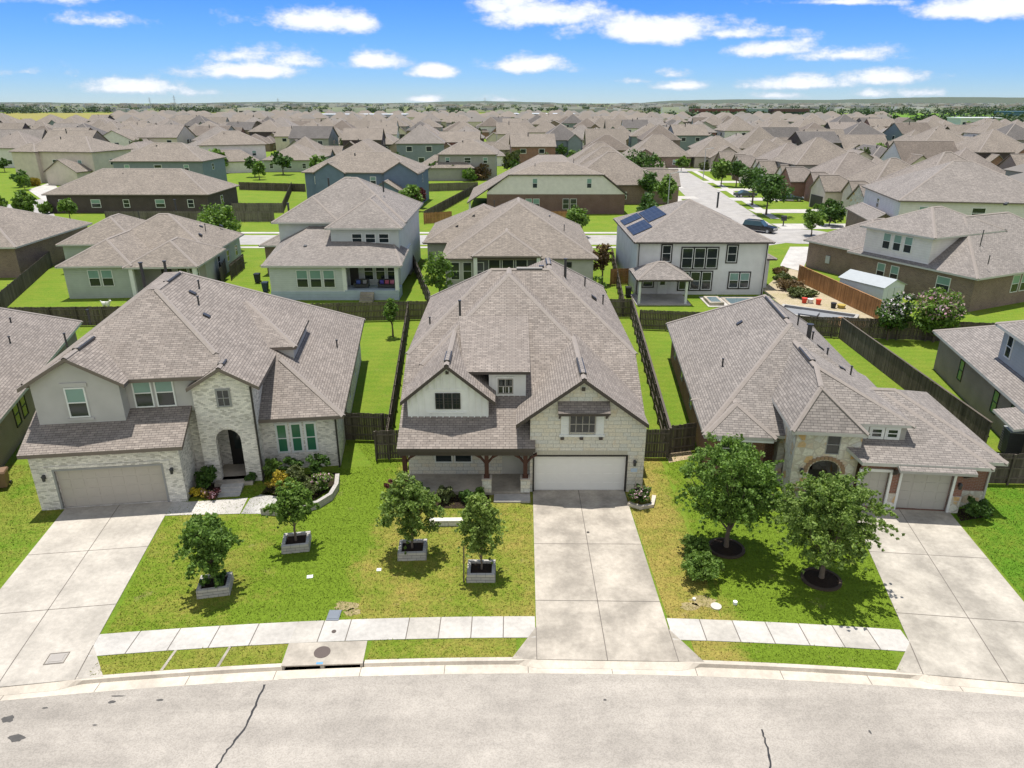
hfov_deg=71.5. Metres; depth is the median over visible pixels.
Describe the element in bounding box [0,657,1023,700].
kerb
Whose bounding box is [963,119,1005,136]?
suburban house
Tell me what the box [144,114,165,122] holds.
suburban house
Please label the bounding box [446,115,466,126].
suburban house
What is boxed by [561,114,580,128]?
suburban house
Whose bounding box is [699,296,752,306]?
spa pool
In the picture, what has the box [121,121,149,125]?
suburban house
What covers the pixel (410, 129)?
suburban house
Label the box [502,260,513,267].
window
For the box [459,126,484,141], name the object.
suburban house
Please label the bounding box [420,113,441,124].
suburban house
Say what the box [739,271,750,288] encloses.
window
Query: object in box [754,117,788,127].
suburban house
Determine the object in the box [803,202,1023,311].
brown brick house
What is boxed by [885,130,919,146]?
suburban house
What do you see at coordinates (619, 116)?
suburban house
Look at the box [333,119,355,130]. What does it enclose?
suburban house
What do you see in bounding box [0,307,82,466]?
tan brick house
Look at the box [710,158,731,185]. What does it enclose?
yard tree
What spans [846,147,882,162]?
suburban house
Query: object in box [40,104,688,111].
field
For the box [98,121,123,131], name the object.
suburban house
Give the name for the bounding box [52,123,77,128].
suburban house
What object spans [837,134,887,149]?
suburban house
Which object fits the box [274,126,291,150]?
suburban house
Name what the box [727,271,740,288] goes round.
window
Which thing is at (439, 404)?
window
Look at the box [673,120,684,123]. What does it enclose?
suburban house
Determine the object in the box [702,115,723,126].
suburban house
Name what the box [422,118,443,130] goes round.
suburban house
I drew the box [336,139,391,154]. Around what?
suburban house
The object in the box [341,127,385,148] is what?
suburban house
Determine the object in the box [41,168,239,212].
dark brick house
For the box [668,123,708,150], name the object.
suburban house
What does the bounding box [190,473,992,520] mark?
planting bed
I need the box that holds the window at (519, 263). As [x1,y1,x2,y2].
[516,260,526,267]
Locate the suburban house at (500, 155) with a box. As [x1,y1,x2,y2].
[473,139,504,165]
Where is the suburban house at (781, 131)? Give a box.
[762,127,798,136]
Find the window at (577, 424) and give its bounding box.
[569,416,595,432]
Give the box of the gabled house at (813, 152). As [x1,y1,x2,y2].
[755,137,847,179]
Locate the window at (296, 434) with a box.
[289,422,304,452]
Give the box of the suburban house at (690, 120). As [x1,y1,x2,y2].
[688,114,705,123]
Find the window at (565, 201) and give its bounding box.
[562,199,568,208]
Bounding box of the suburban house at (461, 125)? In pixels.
[449,121,479,130]
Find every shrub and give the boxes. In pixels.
[189,487,201,496]
[194,465,216,488]
[200,488,211,497]
[206,488,221,499]
[244,471,256,480]
[263,458,282,478]
[264,469,297,492]
[279,455,304,472]
[282,464,309,483]
[301,481,318,495]
[305,453,330,474]
[308,472,334,490]
[384,479,396,489]
[437,485,455,503]
[458,489,473,502]
[474,486,484,495]
[627,484,651,502]
[678,533,711,557]
[680,549,725,581]
[772,266,788,273]
[772,271,798,280]
[776,277,805,290]
[787,286,812,297]
[804,288,819,297]
[962,496,994,518]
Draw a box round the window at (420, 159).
[418,157,424,162]
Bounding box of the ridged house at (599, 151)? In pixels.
[575,146,665,168]
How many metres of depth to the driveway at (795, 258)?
94.88 m
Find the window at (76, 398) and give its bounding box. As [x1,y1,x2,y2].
[63,387,90,417]
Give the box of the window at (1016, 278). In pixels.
[1009,274,1020,292]
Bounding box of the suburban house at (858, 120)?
[856,117,869,122]
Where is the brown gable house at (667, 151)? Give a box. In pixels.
[622,134,692,167]
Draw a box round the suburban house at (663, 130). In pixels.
[637,124,681,146]
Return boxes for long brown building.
[689,109,745,113]
[768,109,808,114]
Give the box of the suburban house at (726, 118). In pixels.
[721,115,730,121]
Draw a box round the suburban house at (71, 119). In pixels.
[58,116,87,122]
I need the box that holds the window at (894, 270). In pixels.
[889,265,899,278]
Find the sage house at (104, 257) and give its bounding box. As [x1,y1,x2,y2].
[54,199,244,298]
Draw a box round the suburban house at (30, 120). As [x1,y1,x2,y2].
[21,118,35,123]
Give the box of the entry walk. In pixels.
[166,498,246,514]
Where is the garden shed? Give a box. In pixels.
[838,269,906,307]
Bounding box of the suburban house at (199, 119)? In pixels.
[183,115,218,127]
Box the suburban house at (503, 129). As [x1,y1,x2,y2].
[496,122,528,140]
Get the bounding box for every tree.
[0,157,10,171]
[0,195,8,206]
[9,169,27,181]
[10,190,37,211]
[14,174,30,188]
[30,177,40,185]
[36,201,53,213]
[57,197,77,218]
[172,512,243,586]
[196,202,241,231]
[208,148,228,165]
[244,156,264,176]
[252,161,265,179]
[262,476,320,540]
[270,151,293,174]
[308,154,325,167]
[375,470,445,554]
[382,298,398,336]
[398,184,424,201]
[414,187,426,207]
[422,251,456,291]
[454,493,507,569]
[462,167,477,179]
[474,163,491,179]
[502,149,520,168]
[509,159,518,168]
[555,143,567,154]
[565,204,589,227]
[567,149,580,157]
[593,243,614,282]
[593,275,606,292]
[623,148,663,167]
[636,205,648,211]
[637,170,658,192]
[639,193,658,207]
[653,174,677,203]
[675,155,690,169]
[675,432,786,547]
[698,162,709,169]
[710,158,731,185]
[728,160,748,186]
[738,166,768,204]
[751,172,794,214]
[760,466,905,579]
[803,203,828,235]
[817,198,846,225]
[858,147,870,153]
[873,291,915,339]
[910,287,969,341]
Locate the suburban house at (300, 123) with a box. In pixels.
[291,120,309,125]
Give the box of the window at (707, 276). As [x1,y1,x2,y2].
[700,271,712,290]
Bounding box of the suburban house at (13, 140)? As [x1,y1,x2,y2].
[0,131,41,167]
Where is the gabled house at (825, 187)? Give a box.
[809,158,910,212]
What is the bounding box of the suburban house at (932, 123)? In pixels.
[924,118,949,129]
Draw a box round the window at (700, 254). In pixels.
[692,247,706,269]
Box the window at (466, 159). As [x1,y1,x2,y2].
[464,157,470,162]
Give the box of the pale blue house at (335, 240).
[258,177,423,302]
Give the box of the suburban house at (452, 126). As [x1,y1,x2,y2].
[443,121,460,130]
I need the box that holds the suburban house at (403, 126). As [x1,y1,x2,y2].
[390,116,409,138]
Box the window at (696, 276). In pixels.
[689,271,701,290]
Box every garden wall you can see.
[260,474,339,515]
[430,517,462,525]
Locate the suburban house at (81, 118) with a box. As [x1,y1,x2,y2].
[73,114,87,121]
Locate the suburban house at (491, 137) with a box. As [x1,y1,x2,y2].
[485,132,495,141]
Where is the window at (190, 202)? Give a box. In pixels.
[187,199,194,207]
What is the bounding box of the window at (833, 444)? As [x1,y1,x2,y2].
[825,436,841,454]
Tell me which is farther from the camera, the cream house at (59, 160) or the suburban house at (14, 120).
the suburban house at (14, 120)
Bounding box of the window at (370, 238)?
[365,234,375,242]
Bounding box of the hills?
[0,97,1023,104]
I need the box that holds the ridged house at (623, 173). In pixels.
[582,151,680,203]
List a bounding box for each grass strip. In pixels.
[98,651,171,674]
[164,647,225,669]
[219,644,286,666]
[367,638,515,659]
[691,641,898,669]
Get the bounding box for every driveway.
[0,502,171,686]
[29,183,56,200]
[512,490,703,661]
[678,196,698,198]
[702,181,740,182]
[714,188,754,190]
[729,198,793,200]
[748,209,817,212]
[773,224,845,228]
[780,247,807,269]
[858,508,1023,682]
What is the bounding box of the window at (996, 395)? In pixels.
[989,389,1000,414]
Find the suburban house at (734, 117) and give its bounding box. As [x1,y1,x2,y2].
[716,116,750,126]
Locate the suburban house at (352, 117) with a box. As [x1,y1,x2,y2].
[344,113,361,120]
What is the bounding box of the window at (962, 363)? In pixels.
[956,359,965,381]
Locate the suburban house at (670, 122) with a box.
[665,119,675,125]
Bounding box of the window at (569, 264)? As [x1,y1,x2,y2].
[567,262,571,267]
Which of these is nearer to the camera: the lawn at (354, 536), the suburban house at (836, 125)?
the lawn at (354, 536)
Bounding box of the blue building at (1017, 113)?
[994,111,1023,117]
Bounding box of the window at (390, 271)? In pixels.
[387,268,394,278]
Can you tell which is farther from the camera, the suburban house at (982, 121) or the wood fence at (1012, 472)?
the suburban house at (982, 121)
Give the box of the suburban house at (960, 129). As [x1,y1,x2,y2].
[945,125,978,135]
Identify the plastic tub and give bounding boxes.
[802,297,807,302]
[816,299,821,304]
[831,302,836,307]
[837,304,845,308]
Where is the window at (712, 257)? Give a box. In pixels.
[705,247,719,269]
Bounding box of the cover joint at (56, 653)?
[43,652,69,664]
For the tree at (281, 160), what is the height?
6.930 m
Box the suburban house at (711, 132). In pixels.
[693,121,717,136]
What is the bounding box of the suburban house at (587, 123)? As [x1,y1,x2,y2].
[573,118,600,128]
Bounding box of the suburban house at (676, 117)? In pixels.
[664,115,687,122]
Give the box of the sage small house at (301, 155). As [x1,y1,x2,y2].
[261,144,329,171]
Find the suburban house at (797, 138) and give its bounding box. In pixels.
[787,130,841,146]
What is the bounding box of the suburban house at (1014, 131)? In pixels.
[996,123,1023,142]
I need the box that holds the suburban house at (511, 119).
[502,118,521,121]
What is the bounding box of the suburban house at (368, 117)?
[359,114,377,120]
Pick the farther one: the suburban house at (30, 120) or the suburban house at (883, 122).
the suburban house at (30, 120)
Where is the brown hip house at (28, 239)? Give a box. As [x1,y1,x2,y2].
[0,206,92,277]
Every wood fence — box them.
[0,251,52,307]
[2,306,120,325]
[104,211,274,221]
[219,258,226,281]
[229,254,244,279]
[231,203,283,212]
[238,182,305,191]
[282,182,291,208]
[310,301,406,320]
[344,412,392,440]
[373,430,407,460]
[386,301,409,459]
[407,299,630,319]
[413,255,429,300]
[423,183,477,213]
[423,211,451,223]
[429,182,477,190]
[551,211,566,217]
[610,268,628,284]
[611,249,623,299]
[630,297,671,457]
[639,310,840,337]
[644,429,669,457]
[669,423,696,452]
[797,265,882,318]
[838,317,994,340]
[839,317,992,442]
[989,453,1023,484]
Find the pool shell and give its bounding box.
[782,304,859,317]
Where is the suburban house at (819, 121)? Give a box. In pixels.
[808,116,826,126]
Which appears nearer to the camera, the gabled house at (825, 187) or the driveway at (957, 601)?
the driveway at (957, 601)
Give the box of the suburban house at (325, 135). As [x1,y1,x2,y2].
[286,124,338,147]
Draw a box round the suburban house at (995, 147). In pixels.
[955,129,1023,165]
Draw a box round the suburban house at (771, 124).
[762,122,780,126]
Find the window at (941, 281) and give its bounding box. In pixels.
[935,275,951,293]
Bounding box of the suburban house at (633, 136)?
[628,123,654,147]
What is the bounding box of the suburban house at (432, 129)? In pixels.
[422,123,439,135]
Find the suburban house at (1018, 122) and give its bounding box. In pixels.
[1012,119,1023,124]
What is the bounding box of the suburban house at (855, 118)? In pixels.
[852,117,877,120]
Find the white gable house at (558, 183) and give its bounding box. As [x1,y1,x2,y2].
[467,155,627,213]
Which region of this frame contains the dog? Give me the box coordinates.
[100,300,110,305]
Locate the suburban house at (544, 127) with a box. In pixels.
[528,120,555,133]
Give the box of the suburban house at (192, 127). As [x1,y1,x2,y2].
[189,123,198,131]
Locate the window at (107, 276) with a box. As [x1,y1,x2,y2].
[100,270,114,285]
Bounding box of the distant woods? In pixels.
[0,103,1023,121]
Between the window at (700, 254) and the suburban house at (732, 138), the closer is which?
the window at (700, 254)
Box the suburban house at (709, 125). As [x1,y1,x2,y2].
[700,121,716,128]
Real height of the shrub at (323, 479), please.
1.160 m
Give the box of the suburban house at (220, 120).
[205,117,229,123]
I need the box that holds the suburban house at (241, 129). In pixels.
[233,127,246,133]
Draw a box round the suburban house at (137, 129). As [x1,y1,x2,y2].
[116,124,142,133]
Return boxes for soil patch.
[334,601,358,610]
[344,608,359,615]
[665,451,693,462]
[680,602,699,609]
[688,595,715,607]
[763,269,873,319]
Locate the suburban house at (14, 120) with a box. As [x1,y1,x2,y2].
[4,118,33,126]
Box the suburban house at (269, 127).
[248,119,284,138]
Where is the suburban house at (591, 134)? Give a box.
[583,128,625,144]
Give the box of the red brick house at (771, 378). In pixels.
[665,294,1009,512]
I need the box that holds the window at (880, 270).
[876,262,885,275]
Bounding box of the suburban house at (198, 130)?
[193,125,234,137]
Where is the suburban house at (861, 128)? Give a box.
[843,122,886,135]
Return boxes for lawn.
[0,464,63,579]
[107,466,371,633]
[324,437,395,620]
[341,458,534,619]
[625,458,720,619]
[662,457,902,629]
[951,485,1023,596]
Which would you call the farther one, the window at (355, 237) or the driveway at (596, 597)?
the window at (355, 237)
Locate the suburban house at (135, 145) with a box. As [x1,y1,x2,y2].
[126,140,152,151]
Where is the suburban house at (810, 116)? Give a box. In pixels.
[795,114,823,121]
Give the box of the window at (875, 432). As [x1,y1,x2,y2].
[868,427,885,438]
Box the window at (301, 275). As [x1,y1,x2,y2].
[295,270,308,287]
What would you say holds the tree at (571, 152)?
on the ground at (378, 365)
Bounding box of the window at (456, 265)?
[450,262,459,279]
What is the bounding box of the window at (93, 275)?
[87,270,101,286]
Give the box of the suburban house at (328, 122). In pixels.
[319,118,337,125]
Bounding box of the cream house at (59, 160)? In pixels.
[8,136,132,184]
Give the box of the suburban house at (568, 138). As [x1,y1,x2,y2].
[545,124,583,156]
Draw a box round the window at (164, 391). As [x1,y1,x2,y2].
[153,381,176,406]
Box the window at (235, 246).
[234,244,237,255]
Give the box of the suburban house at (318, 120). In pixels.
[296,119,321,122]
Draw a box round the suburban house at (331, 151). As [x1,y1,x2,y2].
[289,136,344,158]
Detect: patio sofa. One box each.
[354,279,369,287]
[377,279,394,287]
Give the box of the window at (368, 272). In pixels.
[364,268,373,279]
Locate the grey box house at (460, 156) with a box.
[422,139,498,180]
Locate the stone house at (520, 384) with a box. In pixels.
[396,257,648,502]
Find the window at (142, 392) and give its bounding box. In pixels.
[131,382,155,407]
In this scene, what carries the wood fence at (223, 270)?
on the ground at (378, 365)
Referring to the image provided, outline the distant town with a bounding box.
[0,103,1023,112]
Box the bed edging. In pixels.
[627,495,655,509]
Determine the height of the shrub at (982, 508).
1.271 m
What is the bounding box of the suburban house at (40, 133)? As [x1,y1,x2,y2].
[0,129,46,138]
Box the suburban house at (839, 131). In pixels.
[803,129,843,134]
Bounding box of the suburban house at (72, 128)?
[52,126,92,129]
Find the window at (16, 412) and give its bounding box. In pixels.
[12,402,22,427]
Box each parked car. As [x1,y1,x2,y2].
[733,190,757,196]
[742,218,777,233]
[782,194,803,201]
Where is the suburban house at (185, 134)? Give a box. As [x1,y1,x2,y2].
[137,123,195,143]
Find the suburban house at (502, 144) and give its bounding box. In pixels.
[485,132,510,155]
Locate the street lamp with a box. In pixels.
[667,172,681,203]
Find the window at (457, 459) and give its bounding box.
[454,456,471,462]
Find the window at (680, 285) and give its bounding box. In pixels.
[677,271,690,290]
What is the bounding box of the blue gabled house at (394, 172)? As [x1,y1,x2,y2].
[301,151,430,202]
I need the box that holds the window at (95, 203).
[90,199,101,207]
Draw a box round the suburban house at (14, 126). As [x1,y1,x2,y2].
[0,123,30,128]
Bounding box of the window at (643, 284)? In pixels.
[641,282,653,287]
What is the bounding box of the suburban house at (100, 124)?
[94,121,106,127]
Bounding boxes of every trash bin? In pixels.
[0,466,12,487]
[253,273,261,282]
[261,281,269,291]
[624,286,631,296]
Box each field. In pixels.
[4,113,110,120]
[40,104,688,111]
[892,113,992,117]
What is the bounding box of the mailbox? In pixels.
[781,215,786,225]
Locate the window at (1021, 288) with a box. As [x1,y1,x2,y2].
[1018,274,1023,290]
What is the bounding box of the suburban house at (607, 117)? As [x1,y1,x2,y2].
[593,116,612,118]
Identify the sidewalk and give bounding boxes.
[87,622,296,656]
[240,232,616,233]
[240,246,615,247]
[289,619,377,642]
[373,616,535,639]
[667,618,908,651]
[693,171,778,218]
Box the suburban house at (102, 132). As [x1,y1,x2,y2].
[76,123,107,134]
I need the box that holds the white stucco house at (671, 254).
[613,192,777,305]
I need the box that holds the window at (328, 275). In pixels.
[322,270,335,287]
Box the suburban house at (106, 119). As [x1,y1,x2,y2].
[86,115,120,124]
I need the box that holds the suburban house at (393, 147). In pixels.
[388,134,406,152]
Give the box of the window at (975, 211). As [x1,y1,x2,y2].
[971,208,986,214]
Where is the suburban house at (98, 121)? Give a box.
[91,118,103,125]
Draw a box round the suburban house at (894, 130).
[883,121,931,140]
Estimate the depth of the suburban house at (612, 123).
415.77 m
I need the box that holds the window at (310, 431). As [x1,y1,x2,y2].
[303,421,318,451]
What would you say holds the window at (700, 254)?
in the white stucco house at (671, 254)
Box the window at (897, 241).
[892,234,902,251]
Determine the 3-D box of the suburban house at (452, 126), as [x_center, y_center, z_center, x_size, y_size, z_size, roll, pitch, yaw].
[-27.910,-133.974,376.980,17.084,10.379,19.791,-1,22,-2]
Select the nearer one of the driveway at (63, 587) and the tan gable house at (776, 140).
the driveway at (63, 587)
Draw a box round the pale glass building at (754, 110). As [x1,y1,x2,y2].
[746,109,767,112]
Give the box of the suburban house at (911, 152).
[880,141,957,164]
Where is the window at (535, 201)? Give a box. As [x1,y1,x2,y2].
[533,199,538,205]
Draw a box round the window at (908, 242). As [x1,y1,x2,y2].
[902,236,913,253]
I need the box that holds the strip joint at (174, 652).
[160,647,230,670]
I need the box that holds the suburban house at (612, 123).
[603,119,621,128]
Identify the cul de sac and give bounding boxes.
[753,228,825,243]
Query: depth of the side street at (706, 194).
154.40 m
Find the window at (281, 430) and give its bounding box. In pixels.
[274,423,290,453]
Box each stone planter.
[196,571,233,598]
[281,531,311,553]
[397,539,427,560]
[466,559,495,582]
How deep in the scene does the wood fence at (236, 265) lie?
85.98 m
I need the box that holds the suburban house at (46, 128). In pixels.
[36,126,51,131]
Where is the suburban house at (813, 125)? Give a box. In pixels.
[799,122,825,130]
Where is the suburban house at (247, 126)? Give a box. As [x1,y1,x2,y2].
[226,122,257,134]
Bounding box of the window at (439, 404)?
[435,393,443,408]
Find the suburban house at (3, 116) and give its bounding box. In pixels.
[0,113,13,120]
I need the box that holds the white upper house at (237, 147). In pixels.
[197,130,266,172]
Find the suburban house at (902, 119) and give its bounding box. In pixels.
[894,117,915,121]
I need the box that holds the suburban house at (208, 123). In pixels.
[200,121,217,124]
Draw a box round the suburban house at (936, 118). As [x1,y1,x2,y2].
[916,115,942,121]
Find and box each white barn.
[237,108,264,112]
[947,117,1001,124]
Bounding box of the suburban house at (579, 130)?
[572,125,586,145]
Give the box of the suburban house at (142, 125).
[125,123,156,127]
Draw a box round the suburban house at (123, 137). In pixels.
[103,128,139,145]
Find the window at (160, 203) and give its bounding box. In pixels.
[155,199,165,207]
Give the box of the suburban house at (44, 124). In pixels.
[30,122,52,127]
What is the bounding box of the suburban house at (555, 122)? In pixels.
[550,120,572,130]
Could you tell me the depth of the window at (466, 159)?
189.45 m
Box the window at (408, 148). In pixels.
[406,146,411,151]
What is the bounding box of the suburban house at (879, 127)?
[873,125,884,130]
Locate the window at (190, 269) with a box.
[188,268,199,275]
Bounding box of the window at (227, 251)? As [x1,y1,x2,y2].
[226,249,229,261]
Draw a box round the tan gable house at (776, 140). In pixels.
[771,137,784,145]
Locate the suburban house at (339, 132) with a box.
[335,128,342,145]
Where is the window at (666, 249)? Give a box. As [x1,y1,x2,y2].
[660,244,672,262]
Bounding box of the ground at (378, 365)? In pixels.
[0,103,1023,674]
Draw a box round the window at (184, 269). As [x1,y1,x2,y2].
[177,268,187,272]
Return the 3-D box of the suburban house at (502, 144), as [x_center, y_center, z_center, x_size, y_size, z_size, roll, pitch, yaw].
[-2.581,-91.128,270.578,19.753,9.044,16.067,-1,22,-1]
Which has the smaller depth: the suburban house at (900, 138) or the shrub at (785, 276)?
the shrub at (785, 276)
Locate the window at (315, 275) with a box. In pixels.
[309,270,321,287]
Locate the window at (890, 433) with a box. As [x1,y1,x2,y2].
[884,427,901,439]
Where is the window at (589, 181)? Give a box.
[587,179,591,187]
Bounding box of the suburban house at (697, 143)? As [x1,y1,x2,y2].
[688,134,714,148]
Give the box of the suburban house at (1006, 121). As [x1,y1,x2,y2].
[1000,119,1012,124]
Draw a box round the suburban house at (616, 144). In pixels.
[582,135,629,153]
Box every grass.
[90,649,169,675]
[169,647,222,668]
[224,643,285,665]
[367,638,516,658]
[692,640,902,669]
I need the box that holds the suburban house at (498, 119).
[492,116,510,121]
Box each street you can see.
[0,673,1023,767]
[7,199,54,215]
[239,235,782,244]
[678,169,712,170]
[679,171,772,225]
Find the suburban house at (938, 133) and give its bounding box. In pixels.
[901,126,964,143]
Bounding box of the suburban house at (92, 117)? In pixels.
[88,115,114,121]
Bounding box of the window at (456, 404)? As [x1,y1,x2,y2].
[452,393,460,408]
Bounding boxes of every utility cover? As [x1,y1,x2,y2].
[45,653,67,663]
[326,610,341,620]
[711,602,721,609]
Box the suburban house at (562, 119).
[558,116,567,122]
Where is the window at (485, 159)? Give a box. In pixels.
[483,157,487,162]
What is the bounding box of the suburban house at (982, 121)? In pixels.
[968,118,991,124]
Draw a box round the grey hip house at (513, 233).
[422,197,598,287]
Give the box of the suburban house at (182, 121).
[177,120,189,123]
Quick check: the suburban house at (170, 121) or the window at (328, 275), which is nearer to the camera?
the window at (328, 275)
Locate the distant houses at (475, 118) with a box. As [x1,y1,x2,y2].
[110,109,1023,182]
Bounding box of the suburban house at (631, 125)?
[621,118,647,132]
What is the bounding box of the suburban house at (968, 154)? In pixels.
[954,148,1005,174]
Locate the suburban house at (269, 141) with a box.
[251,134,275,151]
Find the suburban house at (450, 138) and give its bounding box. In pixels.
[439,130,481,148]
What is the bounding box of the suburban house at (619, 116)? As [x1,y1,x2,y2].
[611,113,626,118]
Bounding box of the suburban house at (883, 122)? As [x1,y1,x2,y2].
[864,118,894,127]
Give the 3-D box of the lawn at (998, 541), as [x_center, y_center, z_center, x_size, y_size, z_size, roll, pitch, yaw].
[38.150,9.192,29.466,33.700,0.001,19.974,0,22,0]
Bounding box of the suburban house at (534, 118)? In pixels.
[528,115,540,122]
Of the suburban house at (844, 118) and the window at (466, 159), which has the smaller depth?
the window at (466, 159)
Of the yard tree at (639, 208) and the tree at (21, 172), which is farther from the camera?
the tree at (21, 172)
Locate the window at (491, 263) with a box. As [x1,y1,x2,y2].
[488,260,499,268]
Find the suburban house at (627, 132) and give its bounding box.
[617,125,630,145]
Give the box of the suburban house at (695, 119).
[691,117,706,123]
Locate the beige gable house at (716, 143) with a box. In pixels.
[686,135,741,168]
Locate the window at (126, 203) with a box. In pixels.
[122,199,130,207]
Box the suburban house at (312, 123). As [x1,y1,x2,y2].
[305,120,322,125]
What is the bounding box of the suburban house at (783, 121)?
[779,118,788,124]
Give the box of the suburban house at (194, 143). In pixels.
[188,139,201,147]
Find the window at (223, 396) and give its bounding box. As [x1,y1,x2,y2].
[214,388,231,407]
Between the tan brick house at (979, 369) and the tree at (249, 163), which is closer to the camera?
the tan brick house at (979, 369)
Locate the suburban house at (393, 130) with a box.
[368,125,399,138]
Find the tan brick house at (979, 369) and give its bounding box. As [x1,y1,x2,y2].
[932,320,1023,453]
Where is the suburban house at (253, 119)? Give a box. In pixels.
[245,117,259,121]
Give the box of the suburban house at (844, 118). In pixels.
[829,114,857,122]
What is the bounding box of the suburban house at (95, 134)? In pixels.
[42,129,110,142]
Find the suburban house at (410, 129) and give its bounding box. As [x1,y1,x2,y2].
[406,121,425,133]
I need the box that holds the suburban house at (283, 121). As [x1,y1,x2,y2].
[274,117,298,126]
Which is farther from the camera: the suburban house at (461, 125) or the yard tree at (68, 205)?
the suburban house at (461, 125)
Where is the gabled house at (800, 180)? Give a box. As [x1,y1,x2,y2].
[780,151,876,201]
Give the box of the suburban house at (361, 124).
[346,121,369,127]
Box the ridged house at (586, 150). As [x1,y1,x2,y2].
[568,142,650,160]
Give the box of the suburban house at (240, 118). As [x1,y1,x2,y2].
[230,114,253,121]
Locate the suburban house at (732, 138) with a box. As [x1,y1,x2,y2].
[724,133,742,142]
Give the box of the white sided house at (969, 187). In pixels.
[845,161,1023,226]
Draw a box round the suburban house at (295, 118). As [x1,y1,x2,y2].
[289,116,303,120]
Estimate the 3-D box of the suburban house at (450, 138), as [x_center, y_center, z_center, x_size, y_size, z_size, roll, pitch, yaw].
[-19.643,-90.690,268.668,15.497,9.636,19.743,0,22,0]
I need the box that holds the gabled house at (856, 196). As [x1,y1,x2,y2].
[846,152,968,218]
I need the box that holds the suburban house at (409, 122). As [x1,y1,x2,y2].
[401,118,414,127]
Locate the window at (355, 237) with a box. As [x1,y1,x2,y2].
[351,234,361,241]
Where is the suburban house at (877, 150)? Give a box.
[852,144,886,157]
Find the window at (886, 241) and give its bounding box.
[881,232,891,248]
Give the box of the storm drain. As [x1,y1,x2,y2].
[281,641,366,670]
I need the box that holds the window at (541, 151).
[539,149,544,153]
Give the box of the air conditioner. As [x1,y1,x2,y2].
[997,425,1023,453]
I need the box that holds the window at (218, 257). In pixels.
[217,255,220,267]
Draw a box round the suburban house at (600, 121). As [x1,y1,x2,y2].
[594,116,604,128]
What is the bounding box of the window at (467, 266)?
[463,262,471,279]
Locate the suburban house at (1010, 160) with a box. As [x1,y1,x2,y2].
[997,154,1023,170]
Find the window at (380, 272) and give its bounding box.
[375,268,384,279]
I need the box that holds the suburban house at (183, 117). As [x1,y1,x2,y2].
[173,115,196,121]
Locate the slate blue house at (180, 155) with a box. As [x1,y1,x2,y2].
[109,142,226,180]
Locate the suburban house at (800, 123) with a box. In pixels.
[787,118,811,127]
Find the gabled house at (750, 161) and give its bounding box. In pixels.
[731,142,796,180]
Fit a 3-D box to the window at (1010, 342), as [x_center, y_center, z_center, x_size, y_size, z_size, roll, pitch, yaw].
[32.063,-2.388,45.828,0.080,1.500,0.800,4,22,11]
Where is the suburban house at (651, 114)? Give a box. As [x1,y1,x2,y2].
[644,113,664,120]
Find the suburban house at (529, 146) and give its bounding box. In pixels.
[509,132,556,162]
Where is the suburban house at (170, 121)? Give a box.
[165,119,179,124]
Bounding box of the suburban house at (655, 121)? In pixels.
[637,116,664,125]
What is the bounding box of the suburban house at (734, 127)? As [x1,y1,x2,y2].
[713,118,754,137]
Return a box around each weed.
[199,577,209,586]
[213,577,224,587]
[216,569,226,578]
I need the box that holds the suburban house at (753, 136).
[731,126,791,149]
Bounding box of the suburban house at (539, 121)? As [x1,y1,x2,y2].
[531,116,557,126]
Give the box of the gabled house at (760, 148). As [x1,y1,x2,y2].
[714,139,779,175]
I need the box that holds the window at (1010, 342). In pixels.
[1003,336,1014,359]
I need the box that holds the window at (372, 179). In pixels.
[370,177,375,183]
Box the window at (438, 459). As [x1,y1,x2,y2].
[435,456,452,462]
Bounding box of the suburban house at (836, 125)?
[824,122,856,128]
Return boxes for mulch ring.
[709,537,744,558]
[800,567,841,591]
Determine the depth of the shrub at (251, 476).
38.82 m
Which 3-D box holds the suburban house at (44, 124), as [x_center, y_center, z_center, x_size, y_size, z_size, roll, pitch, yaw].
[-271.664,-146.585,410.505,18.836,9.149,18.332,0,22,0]
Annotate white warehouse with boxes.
[312,114,407,117]
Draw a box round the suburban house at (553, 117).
[541,114,560,120]
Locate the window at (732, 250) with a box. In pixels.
[725,244,738,262]
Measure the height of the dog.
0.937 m
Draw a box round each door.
[51,463,169,508]
[228,430,244,463]
[350,268,358,284]
[532,455,627,490]
[657,282,666,293]
[809,194,822,208]
[856,468,889,506]
[887,287,899,298]
[896,474,953,509]
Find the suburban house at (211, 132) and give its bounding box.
[191,126,227,141]
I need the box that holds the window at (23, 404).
[19,395,28,418]
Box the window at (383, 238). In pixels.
[378,234,388,242]
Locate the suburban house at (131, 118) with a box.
[125,116,139,120]
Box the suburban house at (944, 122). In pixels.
[938,120,955,125]
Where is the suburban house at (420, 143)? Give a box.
[395,125,444,162]
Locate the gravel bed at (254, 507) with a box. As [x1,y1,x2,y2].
[241,493,276,513]
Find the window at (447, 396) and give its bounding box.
[444,393,451,408]
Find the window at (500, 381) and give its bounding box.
[496,377,514,395]
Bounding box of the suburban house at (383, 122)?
[370,120,399,138]
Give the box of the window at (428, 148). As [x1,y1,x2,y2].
[426,146,431,151]
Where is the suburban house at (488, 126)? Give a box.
[478,117,497,138]
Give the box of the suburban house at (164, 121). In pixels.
[157,118,182,124]
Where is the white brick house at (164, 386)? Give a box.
[16,260,365,510]
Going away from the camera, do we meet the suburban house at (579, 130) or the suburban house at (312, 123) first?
the suburban house at (579, 130)
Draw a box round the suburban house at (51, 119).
[35,115,63,124]
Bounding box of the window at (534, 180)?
[532,179,536,187]
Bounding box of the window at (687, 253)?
[680,247,694,269]
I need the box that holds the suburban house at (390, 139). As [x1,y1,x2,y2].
[385,133,398,148]
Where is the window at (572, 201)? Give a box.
[570,199,576,207]

